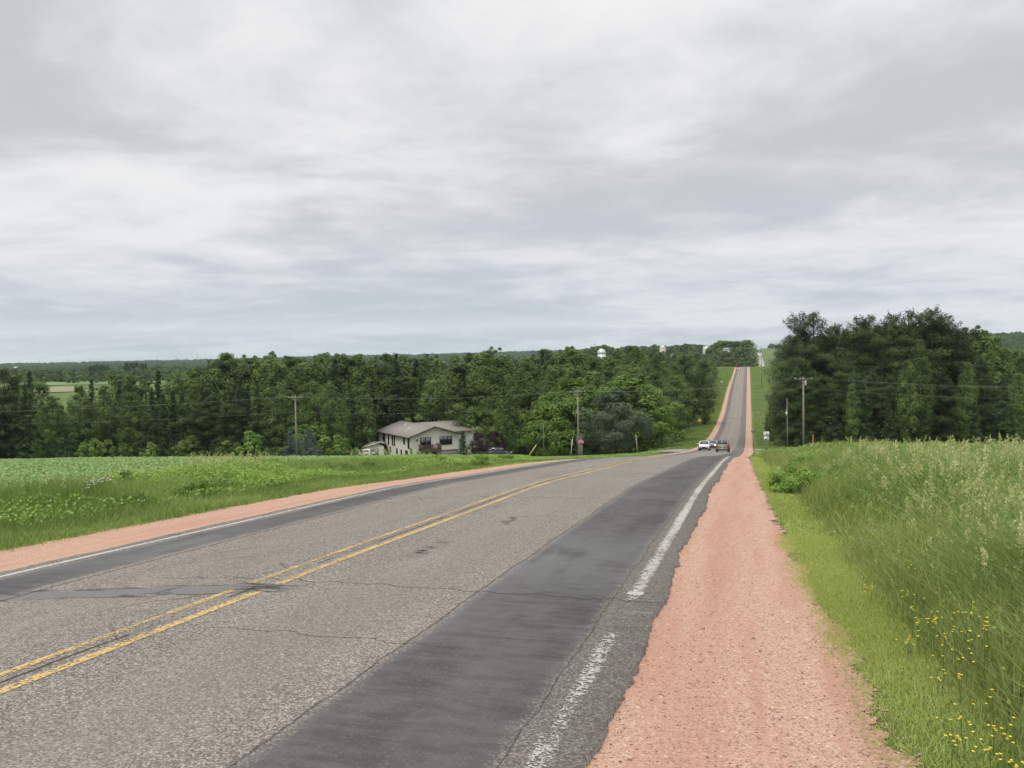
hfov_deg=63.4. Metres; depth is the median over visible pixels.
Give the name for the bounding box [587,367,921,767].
gravel shoulder
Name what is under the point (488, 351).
leafy tree
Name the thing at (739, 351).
tree
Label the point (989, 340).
leafy tree
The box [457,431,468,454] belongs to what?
arborvitae
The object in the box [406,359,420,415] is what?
spruce tree
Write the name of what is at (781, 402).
pine tree
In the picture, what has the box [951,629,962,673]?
yellow wildflower
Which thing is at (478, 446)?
purple tree
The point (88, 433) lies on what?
leafy tree
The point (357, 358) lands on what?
leafy tree
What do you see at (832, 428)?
spruce tree
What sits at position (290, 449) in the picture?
blue spruce
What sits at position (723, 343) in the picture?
tree
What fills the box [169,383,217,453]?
leafy tree
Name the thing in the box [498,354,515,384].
leafy tree
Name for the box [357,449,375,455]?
parked car
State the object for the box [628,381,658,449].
leafy tree
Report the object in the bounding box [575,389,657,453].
willow tree
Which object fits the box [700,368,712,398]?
leafy tree
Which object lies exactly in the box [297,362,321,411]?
leafy tree
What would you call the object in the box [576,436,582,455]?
sign back
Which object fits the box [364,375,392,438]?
leafy tree
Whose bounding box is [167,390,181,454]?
spruce tree
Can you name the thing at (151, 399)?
spruce tree
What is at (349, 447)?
bush
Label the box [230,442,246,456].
bush
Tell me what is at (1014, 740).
yellow wildflower
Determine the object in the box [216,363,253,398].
leafy tree
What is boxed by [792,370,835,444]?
pine tree
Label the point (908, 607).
yellow wildflower
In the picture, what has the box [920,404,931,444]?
spruce tree
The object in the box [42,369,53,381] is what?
tree
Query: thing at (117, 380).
leafy tree
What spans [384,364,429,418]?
leafy tree
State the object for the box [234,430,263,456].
bush
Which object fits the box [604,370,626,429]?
leafy tree
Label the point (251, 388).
leafy tree
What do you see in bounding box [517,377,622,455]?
maple tree
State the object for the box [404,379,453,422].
leafy tree
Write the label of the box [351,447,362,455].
bush
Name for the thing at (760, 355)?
road
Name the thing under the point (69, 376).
tree
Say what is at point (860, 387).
spruce tree
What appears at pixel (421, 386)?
spruce tree
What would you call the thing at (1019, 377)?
leafy tree
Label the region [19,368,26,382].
tree
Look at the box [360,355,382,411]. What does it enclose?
leafy tree
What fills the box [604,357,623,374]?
leafy tree
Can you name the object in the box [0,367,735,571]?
gravel shoulder
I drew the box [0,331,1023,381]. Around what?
woodland
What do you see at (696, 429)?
meadow grass
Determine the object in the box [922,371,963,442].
pine tree
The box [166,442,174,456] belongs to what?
young spruce
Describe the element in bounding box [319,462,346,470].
bush
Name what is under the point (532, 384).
leafy tree
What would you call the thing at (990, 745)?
yellow wildflower
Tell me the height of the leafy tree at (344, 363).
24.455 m
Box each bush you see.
[74,442,92,456]
[85,438,107,456]
[98,439,116,456]
[100,469,150,487]
[110,443,132,456]
[112,491,156,509]
[139,442,158,456]
[171,440,190,456]
[171,480,222,499]
[179,435,205,456]
[205,478,242,493]
[215,440,237,455]
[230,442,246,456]
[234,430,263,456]
[240,471,289,488]
[249,446,259,455]
[262,448,271,455]
[294,461,319,469]
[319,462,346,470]
[326,434,347,455]
[335,461,355,469]
[341,445,353,455]
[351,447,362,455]
[357,459,374,468]
[422,454,448,463]
[470,454,491,465]
[496,453,514,459]
[765,464,827,492]
[785,454,820,467]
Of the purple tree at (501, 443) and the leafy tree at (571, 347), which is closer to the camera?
the purple tree at (501, 443)
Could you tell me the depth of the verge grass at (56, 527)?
17.68 m
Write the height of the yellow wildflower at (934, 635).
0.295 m
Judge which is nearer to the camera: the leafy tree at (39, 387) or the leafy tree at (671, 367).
the leafy tree at (39, 387)
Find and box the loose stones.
[590,502,925,767]
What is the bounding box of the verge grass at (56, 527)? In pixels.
[0,449,669,551]
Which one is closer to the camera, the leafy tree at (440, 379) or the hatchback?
the hatchback
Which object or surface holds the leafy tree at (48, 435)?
on the ground at (766, 354)
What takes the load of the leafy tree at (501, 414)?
on the ground at (766, 354)
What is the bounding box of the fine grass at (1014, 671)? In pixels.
[757,444,1023,767]
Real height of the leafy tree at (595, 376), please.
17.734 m
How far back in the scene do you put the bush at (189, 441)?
159.94 m
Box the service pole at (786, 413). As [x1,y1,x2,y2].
[785,410,787,447]
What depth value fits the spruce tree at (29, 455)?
167.80 m
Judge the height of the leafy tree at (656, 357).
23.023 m
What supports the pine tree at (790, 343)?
on the ground at (766, 354)
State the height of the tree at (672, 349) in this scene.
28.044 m
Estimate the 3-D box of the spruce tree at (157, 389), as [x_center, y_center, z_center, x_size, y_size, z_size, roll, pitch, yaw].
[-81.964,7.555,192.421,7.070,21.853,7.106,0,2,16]
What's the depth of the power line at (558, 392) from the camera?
139.51 m
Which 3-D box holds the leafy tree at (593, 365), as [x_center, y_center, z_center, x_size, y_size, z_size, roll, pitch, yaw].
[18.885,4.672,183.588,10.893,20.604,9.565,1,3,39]
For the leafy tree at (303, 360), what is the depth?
221.94 m
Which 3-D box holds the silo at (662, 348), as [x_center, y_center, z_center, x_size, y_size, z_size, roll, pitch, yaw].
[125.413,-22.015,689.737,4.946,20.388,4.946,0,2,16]
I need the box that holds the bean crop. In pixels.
[0,454,603,488]
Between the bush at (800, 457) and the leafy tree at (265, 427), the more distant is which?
the leafy tree at (265, 427)
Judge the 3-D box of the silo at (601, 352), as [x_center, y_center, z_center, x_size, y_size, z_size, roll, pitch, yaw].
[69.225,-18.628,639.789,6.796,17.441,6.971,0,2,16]
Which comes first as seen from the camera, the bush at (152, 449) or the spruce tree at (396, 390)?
the bush at (152, 449)
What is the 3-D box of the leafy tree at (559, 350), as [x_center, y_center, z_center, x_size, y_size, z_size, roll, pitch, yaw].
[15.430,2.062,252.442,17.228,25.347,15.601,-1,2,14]
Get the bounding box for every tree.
[0,367,36,458]
[0,372,18,457]
[2,373,30,458]
[6,390,44,456]
[7,383,44,458]
[10,369,18,375]
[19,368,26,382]
[19,370,39,457]
[22,371,35,381]
[28,380,61,457]
[30,405,63,457]
[35,396,67,457]
[37,369,48,381]
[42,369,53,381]
[47,371,54,381]
[51,370,60,381]
[53,415,65,457]
[54,370,65,381]
[54,405,68,442]
[59,401,83,456]
[63,372,73,382]
[66,385,94,453]
[68,396,103,456]
[69,372,78,382]
[74,372,85,382]
[85,371,96,381]
[85,378,97,441]
[90,385,114,456]
[90,415,109,456]
[91,373,100,382]
[97,371,106,381]
[97,373,142,455]
[98,413,118,455]
[103,384,131,455]
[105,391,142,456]
[115,391,146,455]
[118,376,147,452]
[123,401,160,456]
[133,369,144,381]
[134,379,160,445]
[139,387,169,456]
[145,370,154,380]
[150,370,156,380]
[150,370,168,453]
[156,368,163,378]
[156,374,190,450]
[157,394,178,456]
[166,372,190,439]
[167,367,213,442]
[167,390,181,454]
[169,371,190,406]
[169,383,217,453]
[173,393,189,455]
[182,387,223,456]
[184,368,205,380]
[192,375,221,441]
[199,359,235,438]
[200,352,254,453]
[206,388,224,455]
[209,389,241,454]
[210,363,252,445]
[212,381,259,454]
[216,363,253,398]
[225,354,257,393]
[231,367,264,440]
[235,357,265,444]
[241,382,276,454]
[241,385,253,445]
[242,358,300,450]
[244,364,266,440]
[250,361,310,452]
[256,403,282,455]
[257,386,294,455]
[261,351,280,375]
[265,366,310,410]
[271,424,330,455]
[273,355,305,420]
[274,389,293,455]
[275,396,309,455]
[295,363,327,447]
[296,357,310,384]
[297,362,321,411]
[297,383,318,442]
[298,383,337,455]
[307,353,334,393]
[308,352,349,416]
[310,385,353,455]
[319,356,367,436]
[324,353,346,390]
[324,357,357,447]
[329,399,352,454]
[340,354,371,448]
[344,386,377,448]
[346,394,361,454]
[348,363,387,443]
[359,363,411,439]
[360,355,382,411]
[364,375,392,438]
[365,381,380,441]
[366,384,409,423]
[381,353,401,376]
[383,376,434,426]
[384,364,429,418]
[386,352,410,424]
[394,355,421,394]
[404,354,438,398]
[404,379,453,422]
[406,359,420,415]
[412,375,430,422]
[415,362,453,411]
[416,374,458,422]
[424,359,451,419]
[432,362,486,427]
[435,386,466,420]
[447,355,459,367]
[453,351,496,406]
[456,375,469,413]
[457,352,488,397]
[458,361,485,386]
[460,405,496,454]
[462,346,509,400]
[463,354,515,439]
[467,389,483,411]
[467,431,490,453]
[477,390,504,446]
[478,357,526,447]
[479,430,507,452]
[488,399,519,450]
[493,358,555,455]
[494,386,532,454]
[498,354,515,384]
[498,361,521,394]
[504,364,538,453]
[511,376,551,453]
[513,391,583,455]
[516,398,534,455]
[517,355,532,363]
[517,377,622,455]
[528,354,543,375]
[535,358,561,398]
[536,349,552,368]
[537,351,545,379]
[537,365,568,455]
[540,363,558,386]
[551,349,563,377]
[551,353,569,382]
[555,366,595,452]
[557,349,600,377]
[557,363,570,377]
[561,419,585,455]
[564,345,576,365]
[564,356,601,379]
[575,370,609,451]
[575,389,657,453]
[579,374,691,452]
[580,359,610,450]
[585,349,596,356]
[591,346,600,355]
[600,345,612,356]
[600,355,624,370]
[600,366,621,429]
[601,360,621,380]
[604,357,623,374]
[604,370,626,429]
[606,347,614,356]
[608,348,623,363]
[615,372,664,451]
[620,346,649,371]
[623,367,647,441]
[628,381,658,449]
[636,365,646,374]
[644,346,654,356]
[644,351,659,363]
[644,352,672,397]
[646,370,670,439]
[648,345,659,356]
[655,361,674,382]
[661,375,694,441]
[663,351,672,365]
[665,391,681,431]
[666,346,674,357]
[667,354,707,422]
[669,364,683,374]
[669,384,693,432]
[674,374,697,424]
[676,344,688,353]
[679,382,696,424]
[686,344,700,353]
[691,360,721,424]
[692,353,704,361]
[692,360,712,386]
[693,344,701,352]
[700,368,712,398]
[701,347,715,356]
[708,360,717,386]
[709,355,719,366]
[717,351,728,366]
[718,340,730,348]
[721,352,736,366]
[726,352,739,366]
[729,347,740,357]
[731,341,742,347]
[731,352,743,366]
[733,348,750,365]
[736,340,756,357]
[739,347,754,366]
[740,340,759,362]
[741,348,760,366]
[741,356,753,366]
[750,340,761,359]
[761,310,841,442]
[763,333,817,444]
[763,406,779,440]
[768,370,800,446]
[770,335,810,412]
[775,310,846,433]
[777,361,815,446]
[780,332,832,429]
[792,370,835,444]
[792,404,811,446]
[805,322,875,437]
[805,324,846,435]
[810,351,876,442]
[818,314,892,438]
[820,393,843,442]
[836,370,880,441]
[842,383,862,442]
[843,329,880,360]
[844,313,900,438]
[849,365,895,442]
[854,324,909,438]
[860,310,934,441]
[861,328,890,366]
[871,369,922,443]
[874,307,951,435]
[879,400,898,443]
[884,304,985,441]
[892,359,922,443]
[897,311,959,438]
[901,324,929,391]
[903,344,935,441]
[904,323,952,438]
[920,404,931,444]
[922,312,985,440]
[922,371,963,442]
[923,326,992,438]
[950,364,972,443]
[951,362,980,443]
[952,360,1008,443]
[953,325,1015,431]
[965,402,983,443]
[972,334,1020,438]
[974,345,1016,432]
[982,371,1017,443]
[997,350,1023,438]
[1001,373,1023,444]
[1005,380,1023,437]
[1006,406,1017,442]
[1012,349,1023,414]
[1014,362,1023,430]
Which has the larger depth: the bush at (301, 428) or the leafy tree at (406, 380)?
the leafy tree at (406, 380)
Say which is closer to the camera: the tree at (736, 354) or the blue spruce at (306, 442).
the blue spruce at (306, 442)
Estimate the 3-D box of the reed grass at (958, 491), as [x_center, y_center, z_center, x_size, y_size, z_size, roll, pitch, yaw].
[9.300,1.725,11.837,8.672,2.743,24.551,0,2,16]
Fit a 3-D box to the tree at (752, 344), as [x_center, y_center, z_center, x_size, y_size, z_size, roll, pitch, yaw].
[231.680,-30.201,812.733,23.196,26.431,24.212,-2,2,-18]
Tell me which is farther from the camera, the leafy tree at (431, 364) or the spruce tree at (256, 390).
the leafy tree at (431, 364)
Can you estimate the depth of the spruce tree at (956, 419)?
160.09 m
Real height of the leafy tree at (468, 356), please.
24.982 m
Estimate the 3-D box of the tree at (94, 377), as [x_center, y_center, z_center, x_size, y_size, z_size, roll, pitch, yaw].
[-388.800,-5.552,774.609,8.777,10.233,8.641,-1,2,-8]
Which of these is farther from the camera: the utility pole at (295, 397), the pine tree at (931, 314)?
the pine tree at (931, 314)
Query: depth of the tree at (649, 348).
1136.74 m
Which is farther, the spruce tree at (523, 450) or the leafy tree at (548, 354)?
the leafy tree at (548, 354)
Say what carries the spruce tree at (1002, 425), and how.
on the ground at (766, 354)
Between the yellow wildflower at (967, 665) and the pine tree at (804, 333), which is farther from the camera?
the pine tree at (804, 333)
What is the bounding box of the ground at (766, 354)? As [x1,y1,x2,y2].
[0,348,1023,767]
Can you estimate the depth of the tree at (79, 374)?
772.70 m
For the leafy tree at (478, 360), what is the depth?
200.39 m
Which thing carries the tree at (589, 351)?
on the ground at (766, 354)
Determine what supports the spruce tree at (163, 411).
on the ground at (766, 354)
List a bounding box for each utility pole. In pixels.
[288,396,302,455]
[570,390,580,455]
[761,356,762,387]
[795,377,811,444]
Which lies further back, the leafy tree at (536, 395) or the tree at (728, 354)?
the tree at (728, 354)
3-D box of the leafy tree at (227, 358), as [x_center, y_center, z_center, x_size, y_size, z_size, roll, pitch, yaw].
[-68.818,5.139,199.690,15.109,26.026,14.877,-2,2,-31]
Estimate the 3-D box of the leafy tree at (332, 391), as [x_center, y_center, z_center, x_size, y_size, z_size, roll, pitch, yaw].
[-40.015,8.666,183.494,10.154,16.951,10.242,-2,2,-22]
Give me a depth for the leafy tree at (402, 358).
215.95 m
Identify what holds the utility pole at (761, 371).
on the ground at (766, 354)
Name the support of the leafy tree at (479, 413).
on the ground at (766, 354)
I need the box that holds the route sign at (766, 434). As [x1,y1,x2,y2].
[764,432,768,449]
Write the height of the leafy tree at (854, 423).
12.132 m
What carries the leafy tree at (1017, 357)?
on the ground at (766, 354)
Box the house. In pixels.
[375,419,492,454]
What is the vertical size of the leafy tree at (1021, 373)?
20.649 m
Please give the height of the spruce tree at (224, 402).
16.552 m
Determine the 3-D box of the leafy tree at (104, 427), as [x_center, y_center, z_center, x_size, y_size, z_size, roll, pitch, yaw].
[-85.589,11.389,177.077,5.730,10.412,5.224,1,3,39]
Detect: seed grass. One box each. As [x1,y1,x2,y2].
[0,447,402,499]
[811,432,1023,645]
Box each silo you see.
[597,349,605,365]
[660,345,665,353]
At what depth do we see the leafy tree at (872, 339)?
192.32 m
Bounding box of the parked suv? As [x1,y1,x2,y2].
[487,446,511,454]
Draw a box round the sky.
[0,0,1023,363]
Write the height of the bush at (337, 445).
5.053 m
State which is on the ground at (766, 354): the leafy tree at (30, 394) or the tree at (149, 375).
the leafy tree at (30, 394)
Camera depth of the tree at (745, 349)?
726.08 m
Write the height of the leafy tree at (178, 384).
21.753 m
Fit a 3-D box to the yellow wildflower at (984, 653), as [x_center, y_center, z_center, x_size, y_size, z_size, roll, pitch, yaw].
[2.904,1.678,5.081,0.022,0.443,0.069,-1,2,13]
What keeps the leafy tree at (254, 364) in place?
on the ground at (766, 354)
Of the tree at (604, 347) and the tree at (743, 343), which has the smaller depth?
the tree at (743, 343)
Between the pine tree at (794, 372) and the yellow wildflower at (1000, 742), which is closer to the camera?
the yellow wildflower at (1000, 742)
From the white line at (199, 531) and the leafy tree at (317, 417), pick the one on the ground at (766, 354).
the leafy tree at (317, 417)
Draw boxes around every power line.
[0,388,1016,424]
[8,377,968,411]
[28,377,1005,410]
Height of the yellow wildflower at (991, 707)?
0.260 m
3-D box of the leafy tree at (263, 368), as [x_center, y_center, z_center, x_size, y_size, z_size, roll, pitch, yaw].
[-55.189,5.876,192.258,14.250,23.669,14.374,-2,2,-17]
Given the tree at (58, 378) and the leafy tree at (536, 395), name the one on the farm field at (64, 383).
the tree at (58, 378)
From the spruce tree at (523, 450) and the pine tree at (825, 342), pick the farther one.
the pine tree at (825, 342)
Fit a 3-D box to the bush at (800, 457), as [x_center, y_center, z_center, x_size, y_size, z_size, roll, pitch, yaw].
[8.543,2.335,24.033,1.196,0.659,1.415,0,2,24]
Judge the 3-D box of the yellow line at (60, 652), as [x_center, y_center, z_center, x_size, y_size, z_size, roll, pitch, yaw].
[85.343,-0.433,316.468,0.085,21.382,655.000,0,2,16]
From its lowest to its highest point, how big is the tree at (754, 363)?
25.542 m
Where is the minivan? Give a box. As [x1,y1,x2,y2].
[715,439,730,451]
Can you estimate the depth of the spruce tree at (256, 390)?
171.34 m
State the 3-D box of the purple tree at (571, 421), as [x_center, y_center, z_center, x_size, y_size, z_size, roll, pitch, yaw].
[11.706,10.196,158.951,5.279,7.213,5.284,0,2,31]
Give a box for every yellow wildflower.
[907,593,914,628]
[910,606,913,637]
[928,619,936,650]
[936,633,945,666]
[942,646,963,686]
[944,734,982,761]
[949,734,960,762]
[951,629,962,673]
[954,612,971,667]
[957,611,980,666]
[957,716,968,742]
[966,640,970,688]
[970,631,987,683]
[972,731,1008,759]
[983,621,986,685]
[986,617,989,682]
[986,747,997,767]
[987,724,996,757]
[989,689,994,735]
[999,727,1005,760]
[1009,717,1015,765]
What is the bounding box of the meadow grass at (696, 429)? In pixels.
[648,366,833,451]
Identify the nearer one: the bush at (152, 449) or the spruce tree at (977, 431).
the spruce tree at (977, 431)
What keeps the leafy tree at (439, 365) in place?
on the ground at (766, 354)
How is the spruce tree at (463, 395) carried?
on the ground at (766, 354)
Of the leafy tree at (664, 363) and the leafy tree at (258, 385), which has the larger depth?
the leafy tree at (664, 363)
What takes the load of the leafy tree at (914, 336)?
on the ground at (766, 354)
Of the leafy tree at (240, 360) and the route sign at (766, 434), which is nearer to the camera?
the route sign at (766, 434)
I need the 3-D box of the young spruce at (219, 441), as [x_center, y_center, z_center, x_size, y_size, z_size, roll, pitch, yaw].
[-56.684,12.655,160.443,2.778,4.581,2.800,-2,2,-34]
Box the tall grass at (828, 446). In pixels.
[759,438,1023,661]
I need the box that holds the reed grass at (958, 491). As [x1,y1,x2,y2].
[812,440,1023,586]
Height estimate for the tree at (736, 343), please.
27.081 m
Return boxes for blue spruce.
[279,430,300,455]
[294,428,322,455]
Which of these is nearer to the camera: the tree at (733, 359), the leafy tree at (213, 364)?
the leafy tree at (213, 364)
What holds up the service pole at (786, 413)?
on the ground at (766, 354)
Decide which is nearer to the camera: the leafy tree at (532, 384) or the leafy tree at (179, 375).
the leafy tree at (532, 384)
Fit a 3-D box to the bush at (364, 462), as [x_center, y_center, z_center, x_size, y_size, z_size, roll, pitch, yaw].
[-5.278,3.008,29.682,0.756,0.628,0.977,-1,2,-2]
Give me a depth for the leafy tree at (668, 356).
380.91 m
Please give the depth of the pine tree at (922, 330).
178.42 m
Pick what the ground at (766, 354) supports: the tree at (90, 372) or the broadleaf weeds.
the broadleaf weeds
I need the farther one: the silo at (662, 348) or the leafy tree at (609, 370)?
the silo at (662, 348)
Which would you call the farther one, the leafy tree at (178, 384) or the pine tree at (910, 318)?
the leafy tree at (178, 384)
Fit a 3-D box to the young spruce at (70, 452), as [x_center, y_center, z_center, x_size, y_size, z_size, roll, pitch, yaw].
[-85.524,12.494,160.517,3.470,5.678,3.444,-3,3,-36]
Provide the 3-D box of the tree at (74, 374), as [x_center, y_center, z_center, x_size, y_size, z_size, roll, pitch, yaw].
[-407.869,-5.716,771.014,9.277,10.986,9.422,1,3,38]
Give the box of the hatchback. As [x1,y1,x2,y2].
[697,441,710,450]
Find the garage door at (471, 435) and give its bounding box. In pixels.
[469,433,478,443]
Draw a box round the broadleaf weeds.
[0,440,1023,720]
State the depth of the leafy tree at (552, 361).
192.62 m
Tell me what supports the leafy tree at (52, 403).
on the ground at (766, 354)
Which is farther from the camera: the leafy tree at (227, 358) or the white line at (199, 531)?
the leafy tree at (227, 358)
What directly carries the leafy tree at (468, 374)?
on the ground at (766, 354)
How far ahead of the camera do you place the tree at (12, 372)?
801.98 m
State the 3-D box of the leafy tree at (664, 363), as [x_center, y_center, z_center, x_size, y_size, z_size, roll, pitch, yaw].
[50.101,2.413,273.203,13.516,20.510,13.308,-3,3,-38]
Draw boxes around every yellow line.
[0,370,741,692]
[0,379,739,676]
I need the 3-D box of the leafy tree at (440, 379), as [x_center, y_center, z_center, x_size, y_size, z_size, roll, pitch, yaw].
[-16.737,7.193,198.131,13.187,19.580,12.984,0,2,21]
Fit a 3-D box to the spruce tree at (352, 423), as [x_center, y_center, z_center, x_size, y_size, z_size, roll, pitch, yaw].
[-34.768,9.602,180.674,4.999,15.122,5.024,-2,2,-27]
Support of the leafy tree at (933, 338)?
on the ground at (766, 354)
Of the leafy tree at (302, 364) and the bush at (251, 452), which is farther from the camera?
the leafy tree at (302, 364)
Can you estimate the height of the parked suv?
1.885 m
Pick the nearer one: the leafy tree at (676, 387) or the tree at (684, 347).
the leafy tree at (676, 387)
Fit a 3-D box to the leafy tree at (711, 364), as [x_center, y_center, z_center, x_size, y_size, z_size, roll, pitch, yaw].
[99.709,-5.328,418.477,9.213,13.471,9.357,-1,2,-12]
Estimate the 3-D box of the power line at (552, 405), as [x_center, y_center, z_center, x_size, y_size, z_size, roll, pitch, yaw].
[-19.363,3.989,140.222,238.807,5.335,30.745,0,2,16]
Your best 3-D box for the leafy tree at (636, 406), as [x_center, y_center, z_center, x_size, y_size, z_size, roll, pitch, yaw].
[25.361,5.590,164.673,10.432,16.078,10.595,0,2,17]
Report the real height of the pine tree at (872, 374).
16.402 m
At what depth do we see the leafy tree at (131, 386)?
187.49 m
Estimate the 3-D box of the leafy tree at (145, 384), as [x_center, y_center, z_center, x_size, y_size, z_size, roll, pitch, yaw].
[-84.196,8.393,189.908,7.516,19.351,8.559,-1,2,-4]
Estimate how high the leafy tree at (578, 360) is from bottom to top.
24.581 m
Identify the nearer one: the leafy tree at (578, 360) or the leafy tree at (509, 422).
the leafy tree at (509, 422)
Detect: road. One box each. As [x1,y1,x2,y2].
[0,367,746,767]
[537,449,693,456]
[756,348,764,366]
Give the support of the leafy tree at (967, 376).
on the ground at (766, 354)
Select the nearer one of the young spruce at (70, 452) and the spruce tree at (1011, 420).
the spruce tree at (1011, 420)
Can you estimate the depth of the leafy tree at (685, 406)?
228.87 m
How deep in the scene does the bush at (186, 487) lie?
18.75 m
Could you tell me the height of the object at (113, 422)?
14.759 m
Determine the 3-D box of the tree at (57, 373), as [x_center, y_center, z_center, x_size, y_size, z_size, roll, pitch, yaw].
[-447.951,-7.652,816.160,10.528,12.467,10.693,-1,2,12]
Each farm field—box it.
[0,380,172,386]
[29,386,87,392]
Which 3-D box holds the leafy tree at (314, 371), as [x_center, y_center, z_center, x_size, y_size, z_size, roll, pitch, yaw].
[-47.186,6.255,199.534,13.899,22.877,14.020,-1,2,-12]
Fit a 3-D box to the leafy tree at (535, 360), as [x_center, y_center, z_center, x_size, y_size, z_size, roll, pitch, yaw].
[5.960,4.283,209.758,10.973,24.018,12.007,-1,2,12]
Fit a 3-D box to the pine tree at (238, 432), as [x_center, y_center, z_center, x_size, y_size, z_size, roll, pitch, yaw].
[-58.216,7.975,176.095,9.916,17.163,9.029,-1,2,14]
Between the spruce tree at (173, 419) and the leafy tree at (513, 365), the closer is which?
the spruce tree at (173, 419)
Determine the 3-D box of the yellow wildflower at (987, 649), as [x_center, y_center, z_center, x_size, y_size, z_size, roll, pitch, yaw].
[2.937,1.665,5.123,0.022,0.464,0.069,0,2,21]
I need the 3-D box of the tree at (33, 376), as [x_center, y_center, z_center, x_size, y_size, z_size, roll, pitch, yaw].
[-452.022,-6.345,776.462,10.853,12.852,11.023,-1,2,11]
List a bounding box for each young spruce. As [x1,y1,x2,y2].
[44,440,53,457]
[56,437,66,457]
[64,435,76,457]
[156,439,165,456]
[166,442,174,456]
[188,443,196,456]
[208,441,215,456]
[215,439,222,456]
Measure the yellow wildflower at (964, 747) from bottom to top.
0.146 m
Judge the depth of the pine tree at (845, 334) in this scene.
173.18 m
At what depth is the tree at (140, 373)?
801.54 m
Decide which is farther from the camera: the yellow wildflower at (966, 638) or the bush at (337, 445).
the bush at (337, 445)
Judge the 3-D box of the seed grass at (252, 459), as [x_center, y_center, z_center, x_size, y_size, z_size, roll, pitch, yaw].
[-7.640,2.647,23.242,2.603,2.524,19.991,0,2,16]
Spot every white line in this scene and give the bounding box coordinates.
[0,459,576,577]
[526,456,730,767]
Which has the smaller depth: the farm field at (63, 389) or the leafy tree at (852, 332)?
the leafy tree at (852, 332)
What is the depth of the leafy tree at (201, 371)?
216.35 m
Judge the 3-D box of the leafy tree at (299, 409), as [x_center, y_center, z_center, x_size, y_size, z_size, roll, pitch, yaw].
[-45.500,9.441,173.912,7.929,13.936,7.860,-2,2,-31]
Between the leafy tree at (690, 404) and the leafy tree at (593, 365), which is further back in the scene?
the leafy tree at (690, 404)
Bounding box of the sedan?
[708,440,716,447]
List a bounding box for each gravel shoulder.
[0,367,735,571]
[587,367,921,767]
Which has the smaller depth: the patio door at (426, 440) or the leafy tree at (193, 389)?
the patio door at (426, 440)
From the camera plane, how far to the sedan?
143.12 m
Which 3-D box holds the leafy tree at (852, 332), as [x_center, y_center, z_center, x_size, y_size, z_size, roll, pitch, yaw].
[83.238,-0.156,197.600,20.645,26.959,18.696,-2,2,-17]
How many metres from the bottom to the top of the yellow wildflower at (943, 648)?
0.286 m
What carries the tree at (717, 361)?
on the ground at (766, 354)
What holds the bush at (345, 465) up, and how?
on the ground at (766, 354)
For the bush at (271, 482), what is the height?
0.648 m
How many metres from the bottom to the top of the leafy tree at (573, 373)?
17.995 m
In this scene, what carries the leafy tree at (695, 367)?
on the ground at (766, 354)
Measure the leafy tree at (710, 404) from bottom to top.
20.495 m
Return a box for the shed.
[362,440,385,454]
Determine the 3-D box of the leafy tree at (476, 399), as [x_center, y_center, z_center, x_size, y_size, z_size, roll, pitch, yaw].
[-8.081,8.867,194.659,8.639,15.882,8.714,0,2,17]
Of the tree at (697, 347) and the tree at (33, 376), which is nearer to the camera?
the tree at (33, 376)
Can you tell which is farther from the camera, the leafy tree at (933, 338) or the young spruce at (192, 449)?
the leafy tree at (933, 338)
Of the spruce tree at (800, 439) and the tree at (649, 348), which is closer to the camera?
the spruce tree at (800, 439)
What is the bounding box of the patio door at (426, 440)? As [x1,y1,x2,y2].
[420,437,430,448]
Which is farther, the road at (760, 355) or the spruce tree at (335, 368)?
the road at (760, 355)
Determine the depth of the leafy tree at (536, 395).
188.63 m
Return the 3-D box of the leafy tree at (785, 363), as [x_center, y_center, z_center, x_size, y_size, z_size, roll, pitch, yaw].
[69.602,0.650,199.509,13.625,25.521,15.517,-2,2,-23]
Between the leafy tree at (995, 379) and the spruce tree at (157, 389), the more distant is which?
the spruce tree at (157, 389)
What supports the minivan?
on the road at (468, 639)
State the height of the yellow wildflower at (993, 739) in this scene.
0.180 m
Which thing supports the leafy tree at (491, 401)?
on the ground at (766, 354)
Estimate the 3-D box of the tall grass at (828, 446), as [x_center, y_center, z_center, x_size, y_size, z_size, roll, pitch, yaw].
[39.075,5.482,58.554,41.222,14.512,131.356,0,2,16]
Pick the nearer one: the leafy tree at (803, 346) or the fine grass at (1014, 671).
the fine grass at (1014, 671)
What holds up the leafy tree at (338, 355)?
on the ground at (766, 354)
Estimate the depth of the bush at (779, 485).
17.31 m
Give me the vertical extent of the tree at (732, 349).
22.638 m
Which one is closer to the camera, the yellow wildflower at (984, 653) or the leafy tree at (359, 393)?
the yellow wildflower at (984, 653)
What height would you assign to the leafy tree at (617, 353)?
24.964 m
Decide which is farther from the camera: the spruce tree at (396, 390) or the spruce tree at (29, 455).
the spruce tree at (396, 390)
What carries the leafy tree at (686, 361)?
on the ground at (766, 354)
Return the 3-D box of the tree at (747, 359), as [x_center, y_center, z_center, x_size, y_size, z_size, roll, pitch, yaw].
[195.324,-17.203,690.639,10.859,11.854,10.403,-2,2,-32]
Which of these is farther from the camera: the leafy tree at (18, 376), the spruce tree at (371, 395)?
the spruce tree at (371, 395)
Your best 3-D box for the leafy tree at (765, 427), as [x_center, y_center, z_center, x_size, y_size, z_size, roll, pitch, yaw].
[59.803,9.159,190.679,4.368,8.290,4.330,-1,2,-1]
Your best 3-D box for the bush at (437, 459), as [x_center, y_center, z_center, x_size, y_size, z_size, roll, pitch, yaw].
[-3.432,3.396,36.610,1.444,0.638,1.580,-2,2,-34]

